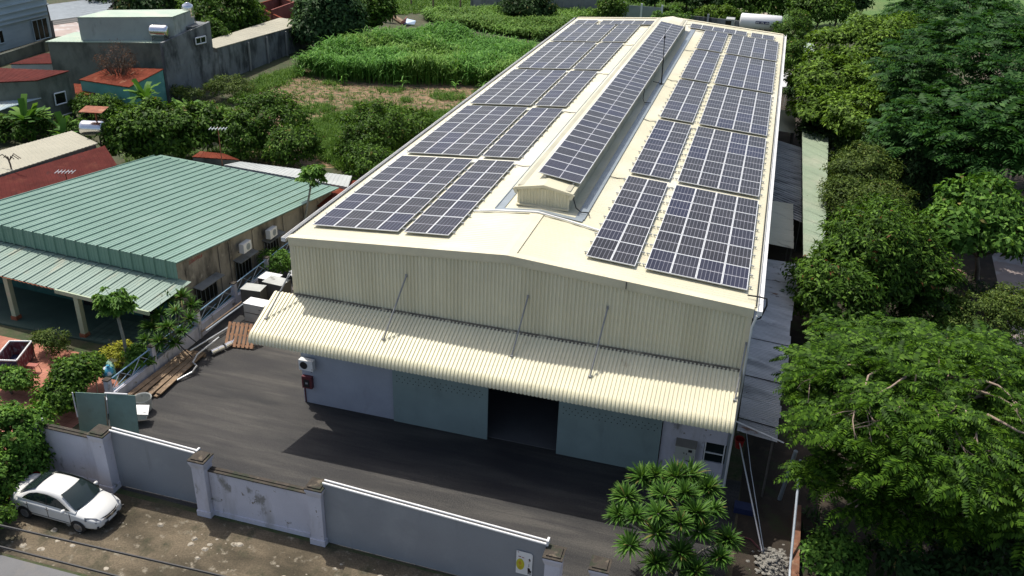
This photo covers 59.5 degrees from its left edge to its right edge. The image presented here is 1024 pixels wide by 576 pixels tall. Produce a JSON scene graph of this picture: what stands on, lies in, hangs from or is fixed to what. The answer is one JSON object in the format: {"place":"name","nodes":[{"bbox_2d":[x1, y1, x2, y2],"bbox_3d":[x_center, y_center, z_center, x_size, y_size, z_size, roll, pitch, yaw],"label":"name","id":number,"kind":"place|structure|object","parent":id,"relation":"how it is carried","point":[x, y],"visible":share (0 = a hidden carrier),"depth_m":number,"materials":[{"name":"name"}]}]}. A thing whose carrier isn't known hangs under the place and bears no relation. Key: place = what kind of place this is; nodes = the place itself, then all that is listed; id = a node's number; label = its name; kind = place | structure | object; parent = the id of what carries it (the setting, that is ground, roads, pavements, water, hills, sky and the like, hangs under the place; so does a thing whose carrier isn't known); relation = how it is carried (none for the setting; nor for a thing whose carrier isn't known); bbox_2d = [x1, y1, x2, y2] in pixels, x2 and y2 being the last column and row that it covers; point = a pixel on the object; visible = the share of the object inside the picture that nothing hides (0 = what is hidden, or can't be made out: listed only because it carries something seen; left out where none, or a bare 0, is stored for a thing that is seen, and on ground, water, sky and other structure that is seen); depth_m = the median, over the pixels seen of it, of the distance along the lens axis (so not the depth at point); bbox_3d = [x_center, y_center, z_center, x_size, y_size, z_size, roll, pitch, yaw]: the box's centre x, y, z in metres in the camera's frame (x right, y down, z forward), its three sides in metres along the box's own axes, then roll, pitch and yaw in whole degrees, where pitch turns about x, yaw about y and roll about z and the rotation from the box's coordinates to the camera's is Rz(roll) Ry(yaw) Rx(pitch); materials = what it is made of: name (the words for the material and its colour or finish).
{"place":"outdoors","nodes":[
{"label":"outdoors","id":0,"kind":"place"},
{"bbox_2d":[0,40,44,65],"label":"garden wall","id":1,"kind":"structure","parent":0,"point":[16,54],"depth_m":104.83,"materials":[{"name":"grey concrete"}]},
{"bbox_2d":[0,0,51,51],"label":"building","id":2,"kind":"structure","parent":0,"point":[23,22],"depth_m":110.70,"materials":[{"name":"blue metal"}]},
{"bbox_2d":[0,68,75,121],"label":"house","id":3,"kind":"structure","parent":0,"point":[51,89],"depth_m":81.74,"materials":[{"name":"grey paint"}]},
{"bbox_2d":[0,555,78,575],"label":"road","id":4,"kind":"structure","parent":0,"point":[9,566],"depth_m":33.54,"materials":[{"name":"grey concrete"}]},
{"bbox_2d":[0,131,97,176],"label":"house","id":5,"kind":"structure","parent":0,"point":[47,150],"depth_m":67.16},
{"bbox_2d":[0,146,116,198],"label":"house","id":6,"kind":"structure","parent":0,"point":[81,164],"depth_m":64.40,"materials":[{"name":"metal"}]},
{"bbox_2d":[0,336,118,431],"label":"garden terrace","id":7,"kind":"structure","parent":0,"point":[69,420],"depth_m":44.65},
{"bbox_2d":[0,340,35,368],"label":"small garden pond","id":8,"kind":"structure","parent":7,"relation":"on","point":[15,352],"depth_m":46.08,"materials":[{"name":"red paint"}]},
{"bbox_2d":[0,364,39,394],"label":"shrub","id":9,"kind":"object","parent":7,"relation":"on","point":[17,378],"visible":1,"depth_m":43.11,"materials":[{"name":"green plant"}]},
{"bbox_2d":[24,327,71,356],"bbox_3d":[-24.131,2.704,46.861,2.512,1.687,2.005,9,28,14],"label":"shrub","id":10,"kind":"object","parent":7,"relation":"on","point":[46,338],"visible":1,"depth_m":46.41,"materials":[{"name":"green plant"}]},
{"bbox_2d":[28,350,109,415],"bbox_3d":[-20.808,4.319,42.672,2.728,2.804,4.727,9,28,14],"label":"shrub","id":11,"kind":"object","parent":7,"relation":"on","point":[78,372],"visible":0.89,"depth_m":41.78,"materials":[{"name":"green plant"}]},
{"bbox_2d":[0,524,224,575],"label":"overhead cable","id":12,"kind":"object","parent":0,"point":[113,551],"visible":1,"depth_m":24.89,"materials":[{"name":"black rubber"}]},
{"bbox_2d":[45,9,215,100],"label":"house","id":13,"kind":"structure","parent":0,"point":[183,54],"depth_m":89.25,"materials":[{"name":"concrete"}]},
{"bbox_2d":[0,155,338,351],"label":"house","id":14,"kind":"structure","parent":0,"point":[148,231],"depth_m":52.52,"materials":[{"name":"green paint"}]},
{"bbox_2d":[212,18,308,79],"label":"house","id":15,"kind":"structure","parent":0,"point":[242,51],"depth_m":104.17,"materials":[{"name":"concrete"}]},
{"bbox_2d":[235,71,489,167],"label":"field soil","id":16,"kind":"structure","parent":0,"point":[425,98],"depth_m":96.38,"materials":[{"name":"brown soil"}]},
{"bbox_2d":[212,87,325,165],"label":"tree","id":17,"kind":"object","parent":16,"relation":"on","point":[249,126],"visible":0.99,"depth_m":71.75,"materials":[{"name":"green plant"}]},
{"bbox_2d":[226,64,477,170],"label":"weeds","id":18,"kind":"object","parent":16,"relation":"on","point":[261,80],"visible":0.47,"depth_m":96.77,"materials":[{"name":"green plant"}]},
{"bbox_2d":[296,101,460,171],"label":"field grass","id":19,"kind":"structure","parent":16,"relation":"on","point":[328,123],"depth_m":83.06,"materials":[{"name":"green plant"}]},
{"bbox_2d":[329,98,439,179],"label":"tree","id":20,"kind":"object","parent":16,"relation":"on","point":[400,128],"visible":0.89,"depth_m":71.72,"materials":[{"name":"green plant"}]},
{"bbox_2d":[290,18,539,86],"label":"corn crop","id":21,"kind":"object","parent":16,"relation":"on","point":[446,50],"visible":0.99,"depth_m":102.28,"materials":[{"name":"green plant"}]},
{"bbox_2d":[0,0,1016,575],"bbox_3d":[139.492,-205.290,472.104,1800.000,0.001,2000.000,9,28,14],"label":"ground","id":22,"kind":"structure","parent":0,"point":[736,460],"depth_m":52.15,"materials":[{"name":"brown soil"}]},
{"bbox_2d":[3,94,53,141],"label":"banana plant","id":23,"kind":"object","parent":22,"relation":"on","point":[21,113],"visible":0.89,"depth_m":77.27,"materials":[{"name":"green plant"}]},
{"bbox_2d":[0,108,93,143],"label":"bush","id":24,"kind":"object","parent":22,"relation":"on","point":[22,129],"visible":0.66,"depth_m":77.25,"materials":[{"name":"green plant"}]},
{"bbox_2d":[46,0,121,38],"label":"slat roof","id":25,"kind":"structure","parent":22,"relation":"on","point":[65,12],"depth_m":106.45,"materials":[{"name":"grey metal"}]},
{"bbox_2d":[79,106,108,146],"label":"water tank","id":26,"kind":"object","parent":22,"relation":"on","point":[89,128],"visible":0.86,"depth_m":70.62,"materials":[{"name":"silver metal"}]},
{"bbox_2d":[67,92,128,119],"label":"bush","id":27,"kind":"object","parent":22,"relation":"on","point":[97,99],"visible":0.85,"depth_m":82.78,"materials":[{"name":"green plant"}]},
{"bbox_2d":[90,286,139,374],"bbox_3d":[-19.555,2.208,44.754,2.272,4.726,2.130,-9,29,-21],"label":"papaya tree","id":28,"kind":"object","parent":22,"relation":"on","point":[118,304],"visible":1,"depth_m":43.66,"materials":[{"name":"green plant"}]},
{"bbox_2d":[91,40,139,75],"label":"tree","id":29,"kind":"object","parent":22,"relation":"on","point":[118,68],"visible":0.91,"depth_m":86.52,"materials":[{"name":"brown plant"}]},
{"bbox_2d":[79,67,166,111],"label":"house","id":30,"kind":"structure","parent":22,"relation":"on","point":[100,82],"depth_m":86.05,"materials":[{"name":"teal metal"}]},
{"bbox_2d":[85,0,182,9],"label":"tree","id":31,"kind":"object","parent":22,"relation":"on","point":[144,4],"visible":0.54,"depth_m":110.72,"materials":[{"name":"green plant"}]},
{"bbox_2d":[120,342,158,373],"bbox_3d":[-18.855,3.698,45.163,1.886,1.770,2.035,-4,27,-12],"label":"shrub","id":32,"kind":"object","parent":22,"relation":"on","point":[134,352],"visible":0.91,"depth_m":44.84,"materials":[{"name":"green plant"}]},
{"bbox_2d":[94,95,234,159],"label":"tree","id":33,"kind":"object","parent":22,"relation":"on","point":[146,127],"visible":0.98,"depth_m":70.98,"materials":[{"name":"green plant"}]},
{"bbox_2d":[135,284,203,355],"bbox_3d":[-17.708,2.013,46.713,3.065,3.482,4.222,9,28,14],"label":"dragon tree","id":34,"kind":"object","parent":22,"relation":"on","point":[166,326],"visible":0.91,"depth_m":46.20,"materials":[{"name":"green plant"}]},
{"bbox_2d":[102,242,289,413],"bbox_3d":[-15.611,-0.291,53.346,0.330,1.680,26.360,9,28,14],"label":"pipe fence","id":35,"kind":"object","parent":22,"relation":"on","point":[142,374],"visible":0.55,"depth_m":47.84,"materials":[{"name":"grey metal"}]},
{"bbox_2d":[169,73,256,99],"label":"bush","id":36,"kind":"object","parent":22,"relation":"on","point":[218,84],"visible":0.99,"depth_m":90.25,"materials":[{"name":"green plant"}]},
{"bbox_2d":[0,480,444,575],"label":"dirt verge","id":37,"kind":"structure","parent":22,"relation":"on","point":[141,533],"depth_m":34.74,"materials":[{"name":"brown soil"}]},
{"bbox_2d":[0,396,60,503],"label":"tree","id":38,"kind":"object","parent":37,"relation":"on","point":[22,448],"visible":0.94,"depth_m":36.90,"materials":[{"name":"green plant"}]},
{"bbox_2d":[7,471,123,532],"bbox_3d":[-17.986,8.458,36.062,4.455,1.474,2.040,10,28,15],"label":"parked car","id":39,"kind":"object","parent":37,"relation":"on","point":[78,504],"visible":0.98,"depth_m":35.52,"materials":[{"name":"white paint"}]},
{"bbox_2d":[174,0,270,32],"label":"tree","id":40,"kind":"object","parent":22,"relation":"on","point":[235,15],"visible":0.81,"depth_m":109.04,"materials":[{"name":"green plant"}]},
{"bbox_2d":[256,246,290,273],"bbox_3d":[-14.664,-1.587,55.725,2.435,1.961,2.670,9,28,14],"label":"shrub","id":41,"kind":"object","parent":22,"relation":"on","point":[281,261],"visible":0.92,"depth_m":55.12,"materials":[{"name":"green plant"}]},
{"bbox_2d":[224,162,351,188],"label":"house","id":42,"kind":"structure","parent":22,"relation":"on","point":[339,181],"depth_m":66.25,"materials":[{"name":"white metal"}]},
{"bbox_2d":[294,164,327,220],"bbox_3d":[-13.321,-5.547,59.843,2.286,5.429,3.276,-2,27,-7],"label":"papaya tree","id":43,"kind":"object","parent":22,"relation":"on","point":[312,174],"visible":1,"depth_m":58.89,"materials":[{"name":"green plant"}]},
{"bbox_2d":[25,420,612,575],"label":"boundary wall","id":44,"kind":"structure","parent":22,"relation":"on","point":[258,501],"depth_m":35.65,"materials":[{"name":"white paint"}]},
{"bbox_2d":[109,427,200,502],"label":"sliding gate","id":45,"kind":"structure","parent":44,"relation":"attached to","point":[147,465],"depth_m":36.78,"materials":[{"name":"grey metal"}]},
{"bbox_2d":[322,479,549,575],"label":"sliding gate","id":46,"kind":"structure","parent":44,"relation":"attached to","point":[365,522],"depth_m":33.55,"materials":[{"name":"grey metal"}]},
{"bbox_2d":[287,0,370,46],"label":"tree","id":47,"kind":"object","parent":22,"relation":"on","point":[311,21],"visible":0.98,"depth_m":109.88,"materials":[{"name":"green plant"}]},
{"bbox_2d":[357,0,398,28],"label":"tree","id":48,"kind":"object","parent":22,"relation":"on","point":[381,11],"visible":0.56,"depth_m":117.30,"materials":[{"name":"green plant"}]},
{"bbox_2d":[108,265,740,575],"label":"yard","id":49,"kind":"structure","parent":22,"relation":"on","point":[248,410],"depth_m":40.18,"materials":[{"name":"concrete"}]},
{"bbox_2d":[72,392,138,436],"bbox_3d":[-18.331,5.679,40.367,3.189,2.454,0.426,7,27,11],"label":"green board","id":50,"kind":"object","parent":49,"relation":"on","point":[91,410],"visible":0.81,"depth_m":40.37,"materials":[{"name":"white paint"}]},
{"bbox_2d":[602,456,744,575],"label":"dragon tree","id":51,"kind":"object","parent":49,"relation":"on","point":[681,551],"visible":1,"depth_m":32.74,"materials":[{"name":"green plant"}]},
{"bbox_2d":[248,17,786,486],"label":"warehouse","id":52,"kind":"structure","parent":22,"relation":"on","point":[532,321],"depth_m":38.83,"materials":[{"name":"metal"}]},
{"bbox_2d":[313,155,474,231],"bbox_3d":[-5.250,-4.862,44.986,5.355,0.454,10.632,9,28,14],"label":"solar array","id":53,"kind":"object","parent":52,"relation":"on","point":[397,194],"visible":0.98,"depth_m":44.30,"materials":[{"name":"glass"}]},
{"bbox_2d":[392,370,488,439],"bbox_3d":[-3.340,5.328,41.505,4.700,3.020,0.090,9,28,14],"label":"sliding door","id":54,"kind":"structure","parent":52,"relation":"attached to","point":[461,408],"depth_m":41.49,"materials":[{"name":"grey paint"}]},
{"bbox_2d":[392,370,488,439],"bbox_3d":[-3.342,5.375,41.523,4.660,2.920,0.060,9,28,14],"label":"door leaf","id":55,"kind":"structure","parent":54,"relation":"in","point":[457,412],"depth_m":41.49,"materials":[{"name":"grey paint"}]},
{"bbox_2d":[404,159,526,235],"bbox_3d":[-1.939,-4.555,44.060,3.238,0.304,10.632,9,28,14],"label":"solar array","id":56,"kind":"object","parent":52,"relation":"on","point":[449,209],"visible":1,"depth_m":43.38,"materials":[{"name":"glass"}]},
{"bbox_2d":[407,105,528,155],"bbox_3d":[-2.091,-9.654,54.696,5.355,0.458,10.632,9,28,14],"label":"solar array","id":57,"kind":"object","parent":52,"relation":"on","point":[470,130],"visible":1,"depth_m":54.11,"materials":[{"name":"glass"}]},
{"bbox_2d":[470,69,566,105],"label":"solar array","id":58,"kind":"object","parent":52,"relation":"on","point":[521,87],"visible":1,"depth_m":63.93,"materials":[{"name":"glass"}]},
{"bbox_2d":[482,108,575,157],"bbox_3d":[1.219,-9.348,53.771,3.240,0.307,10.632,9,28,14],"label":"solar array","id":59,"kind":"object","parent":52,"relation":"on","point":[522,134],"visible":1,"depth_m":53.23,"materials":[{"name":"glass"}]},
{"bbox_2d":[516,42,596,68],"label":"solar array","id":60,"kind":"object","parent":52,"relation":"on","point":[558,55],"visible":0.99,"depth_m":73.68,"materials":[{"name":"glass"}]},
{"bbox_2d":[534,71,601,106],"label":"solar array","id":61,"kind":"object","parent":52,"relation":"on","point":[565,90],"visible":0.99,"depth_m":62.99,"materials":[{"name":"glass"}]},
{"bbox_2d":[551,24,615,41],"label":"solar array","id":62,"kind":"object","parent":52,"relation":"on","point":[587,32],"visible":0.99,"depth_m":82.72,"materials":[{"name":"glass"}]},
{"bbox_2d":[494,16,694,221],"bbox_3d":[8.301,-14.461,63.023,4.487,1.340,50.150,9,28,14],"label":"ridge ventilator","id":63,"kind":"object","parent":52,"relation":"on","point":[532,187],"visible":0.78,"depth_m":47.12,"materials":[{"name":"beige paint"}]},
{"bbox_2d":[538,21,683,184],"bbox_3d":[8.268,-14.309,61.279,2.094,0.516,43.100,9,28,14],"label":"solar array","id":64,"kind":"object","parent":63,"relation":"on","point":[576,154],"visible":0.98,"depth_m":53.10,"materials":[{"name":"glass"}]},
{"bbox_2d":[572,43,629,69],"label":"solar array","id":65,"kind":"object","parent":52,"relation":"on","point":[598,56],"visible":1,"depth_m":72.74,"materials":[{"name":"glass"}]},
{"bbox_2d":[556,401,662,468],"bbox_3d":[4.245,6.536,39.635,4.610,3.020,0.090,9,28,14],"label":"sliding door","id":66,"kind":"structure","parent":52,"relation":"attached to","point":[615,438],"depth_m":39.60,"materials":[{"name":"grey paint"}]},
{"bbox_2d":[556,401,662,468],"bbox_3d":[4.242,6.583,39.653,4.570,2.920,0.060,9,28,14],"label":"door leaf","id":67,"kind":"structure","parent":66,"relation":"in","point":[592,439],"depth_m":39.60,"materials":[{"name":"grey paint"}]},
{"bbox_2d":[584,175,669,265],"bbox_3d":[5.245,-3.409,42.289,3.239,0.303,10.632,9,28,14],"label":"solar array","id":68,"kind":"object","parent":52,"relation":"on","point":[614,230],"visible":1,"depth_m":41.42,"materials":[{"name":"glass"}]},
{"bbox_2d":[629,118,692,179],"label":"solar array","id":69,"kind":"object","parent":52,"relation":"on","point":[655,147],"visible":1,"depth_m":51.23,"materials":[{"name":"glass"}]},
{"bbox_2d":[658,79,709,122],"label":"solar array","id":70,"kind":"object","parent":52,"relation":"on","point":[687,109],"visible":1,"depth_m":61.04,"materials":[{"name":"glass"}]},
{"bbox_2d":[679,49,721,82],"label":"solar array","id":71,"kind":"object","parent":52,"relation":"on","point":[703,63],"visible":1,"depth_m":70.84,"materials":[{"name":"glass"}]},
{"bbox_2d":[642,185,760,289],"bbox_3d":[8.658,-2.638,41.560,5.359,0.457,10.632,9,28,14],"label":"solar array","id":72,"kind":"object","parent":52,"relation":"on","point":[690,253],"visible":1,"depth_m":40.64,"materials":[{"name":"glass"}]},
{"bbox_2d":[675,126,768,196],"bbox_3d":[11.818,-7.428,51.271,5.354,0.456,10.632,9,28,14],"label":"solar array","id":73,"kind":"object","parent":52,"relation":"on","point":[749,169],"visible":1,"depth_m":50.49,"materials":[{"name":"glass"}]},
{"bbox_2d":[697,85,773,135],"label":"solar array","id":74,"kind":"object","parent":52,"relation":"on","point":[747,118],"visible":1,"depth_m":60.29,"materials":[{"name":"glass"}]},
{"bbox_2d":[714,54,777,92],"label":"solar array","id":75,"kind":"object","parent":52,"relation":"on","point":[751,79],"visible":1,"depth_m":70.08,"materials":[{"name":"glass"}]},
{"bbox_2d":[724,35,779,61],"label":"solar array","id":76,"kind":"object","parent":52,"relation":"on","point":[746,47],"visible":1,"depth_m":79.04,"materials":[{"name":"glass"}]},
{"bbox_2d":[497,0,559,17],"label":"tree","id":77,"kind":"object","parent":22,"relation":"on","point":[529,8],"visible":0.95,"depth_m":132.90,"materials":[{"name":"green plant"}]},
{"bbox_2d":[593,0,628,16],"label":"tree","id":78,"kind":"object","parent":22,"relation":"on","point":[611,8],"visible":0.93,"depth_m":132.47,"materials":[{"name":"green plant"}]},
{"bbox_2d":[739,13,784,33],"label":"tanker trailer","id":79,"kind":"object","parent":22,"relation":"on","point":[762,22],"visible":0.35,"depth_m":127.62,"materials":[{"name":"metal"}]},
{"bbox_2d":[770,6,816,41],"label":"bush","id":80,"kind":"object","parent":22,"relation":"on","point":[801,23],"visible":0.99,"depth_m":124.79,"materials":[{"name":"green plant"}]},
{"bbox_2d":[784,37,808,71],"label":"bush","id":81,"kind":"object","parent":22,"relation":"on","point":[794,50],"visible":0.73,"depth_m":102.70,"materials":[{"name":"green plant"}]},
{"bbox_2d":[732,87,1023,575],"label":"garden earth","id":82,"kind":"structure","parent":22,"relation":"on","point":[775,516],"depth_m":39.48,"materials":[{"name":"brown soil"}]},
{"bbox_2d":[737,259,796,496],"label":"shed","id":83,"kind":"structure","parent":82,"relation":"on","point":[759,400],"depth_m":42.72,"materials":[{"name":"metal"}]},
{"bbox_2d":[746,544,801,575],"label":"rubble heap","id":84,"kind":"object","parent":82,"relation":"on","point":[772,562],"visible":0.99,"depth_m":34.70,"materials":[{"name":"grey stone"}]},
{"bbox_2d":[769,201,793,282],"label":"shed","id":85,"kind":"structure","parent":82,"relation":"on","point":[783,231],"depth_m":58.61,"materials":[{"name":"metal"}]},
{"bbox_2d":[772,141,801,251],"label":"shed","id":86,"kind":"structure","parent":82,"relation":"on","point":[787,187],"depth_m":68.52,"materials":[{"name":"metal"}]},
{"bbox_2d":[802,128,828,256],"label":"shed","id":87,"kind":"structure","parent":82,"relation":"on","point":[814,158],"depth_m":65.15,"materials":[{"name":"metal"}]},
{"bbox_2d":[782,74,874,153],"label":"tree","id":88,"kind":"object","parent":82,"relation":"on","point":[810,127],"visible":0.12,"depth_m":76.48,"materials":[{"name":"green plant"}]},
{"bbox_2d":[798,522,872,575],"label":"bush","id":89,"kind":"object","parent":82,"relation":"on","point":[840,546],"visible":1,"depth_m":32.97,"materials":[{"name":"green plant"}]},
{"bbox_2d":[816,140,919,232],"bbox_3d":[24.035,-5.981,61.403,6.495,7.328,10.400,9,28,14],"label":"tree","id":90,"kind":"object","parent":82,"relation":"on","point":[846,183],"visible":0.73,"depth_m":60.63,"materials":[{"name":"green plant"}]},
{"bbox_2d":[779,191,967,335],"bbox_3d":[19.404,-0.988,50.295,11.385,8.028,8.263,-13,30,-27],"label":"tree","id":91,"kind":"object","parent":82,"relation":"on","point":[892,260],"visible":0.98,"depth_m":48.48,"materials":[{"name":"green plant"}]},
{"bbox_2d":[783,10,966,139],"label":"tree","id":92,"kind":"object","parent":82,"relation":"on","point":[834,105],"visible":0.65,"depth_m":78.77,"materials":[{"name":"green plant"}]},
{"bbox_2d":[769,311,1023,553],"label":"tree","id":93,"kind":"object","parent":82,"relation":"on","point":[909,439],"visible":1,"depth_m":31.26,"materials":[{"name":"green plant"}]},
{"bbox_2d":[796,107,1023,575],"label":"shade plants","id":94,"kind":"object","parent":82,"relation":"on","point":[817,516],"visible":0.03,"depth_m":52.72,"materials":[{"name":"green plant"}]},
{"bbox_2d":[832,116,1011,211],"bbox_3d":[29.951,-9.606,68.132,9.328,8.070,15.832,-8,29,-20],"label":"tree","id":95,"kind":"object","parent":82,"relation":"on","point":[925,174],"visible":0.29,"depth_m":63.88,"materials":[{"name":"green plant"}]},
{"bbox_2d":[886,290,977,330],"bbox_3d":[23.834,1.495,50.739,4.541,3.399,4.067,-6,28,-15],"label":"bush","id":96,"kind":"object","parent":82,"relation":"on","point":[925,308],"visible":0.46,"depth_m":49.66,"materials":[{"name":"green plant"}]},
{"bbox_2d":[860,510,1023,575],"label":"bush","id":97,"kind":"object","parent":82,"relation":"on","point":[964,560],"visible":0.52,"depth_m":32.55,"materials":[{"name":"green plant"}]},
{"bbox_2d":[861,0,1023,177],"bbox_3d":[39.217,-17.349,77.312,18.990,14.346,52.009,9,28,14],"label":"tree","id":98,"kind":"object","parent":82,"relation":"on","point":[982,116],"visible":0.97,"depth_m":64.30,"materials":[{"name":"green plant"}]},
{"bbox_2d":[918,170,1023,281],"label":"tree","id":99,"kind":"object","parent":82,"relation":"on","point":[985,217],"visible":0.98,"depth_m":53.09,"materials":[{"name":"green plant"}]},
{"bbox_2d":[928,281,1023,341],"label":"bush","id":100,"kind":"object","parent":82,"relation":"on","point":[996,308],"visible":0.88,"depth_m":49.12,"materials":[{"name":"green plant"}]},
{"bbox_2d":[952,360,1023,570],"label":"tree","id":101,"kind":"object","parent":82,"relation":"on","point":[999,536],"visible":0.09,"depth_m":30.68,"materials":[{"name":"green plant"}]},
{"bbox_2d":[420,3,598,39],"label":"tall grass","id":102,"kind":"structure","parent":0,"point":[491,18],"depth_m":130.08,"materials":[{"name":"green plant"}]},
{"bbox_2d":[407,0,1023,53],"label":"meadow","id":103,"kind":"structure","parent":0,"point":[878,6],"depth_m":152.98,"materials":[{"name":"green plant"}]},
{"bbox_2d":[395,0,469,14],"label":"meadow grass","id":104,"kind":"structure","parent":103,"relation":"on","point":[417,8],"depth_m":145.14,"materials":[{"name":"green plant"}]},
{"bbox_2d":[783,0,857,29],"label":"bush","id":105,"kind":"object","parent":103,"relation":"on","point":[829,10],"visible":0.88,"depth_m":132.10,"materials":[{"name":"green plant"}]},
{"bbox_2d":[992,252,1023,345],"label":"courtyard paving","id":106,"kind":"structure","parent":0,"point":[1007,271],"depth_m":60.16,"materials":[{"name":"grey concrete"}]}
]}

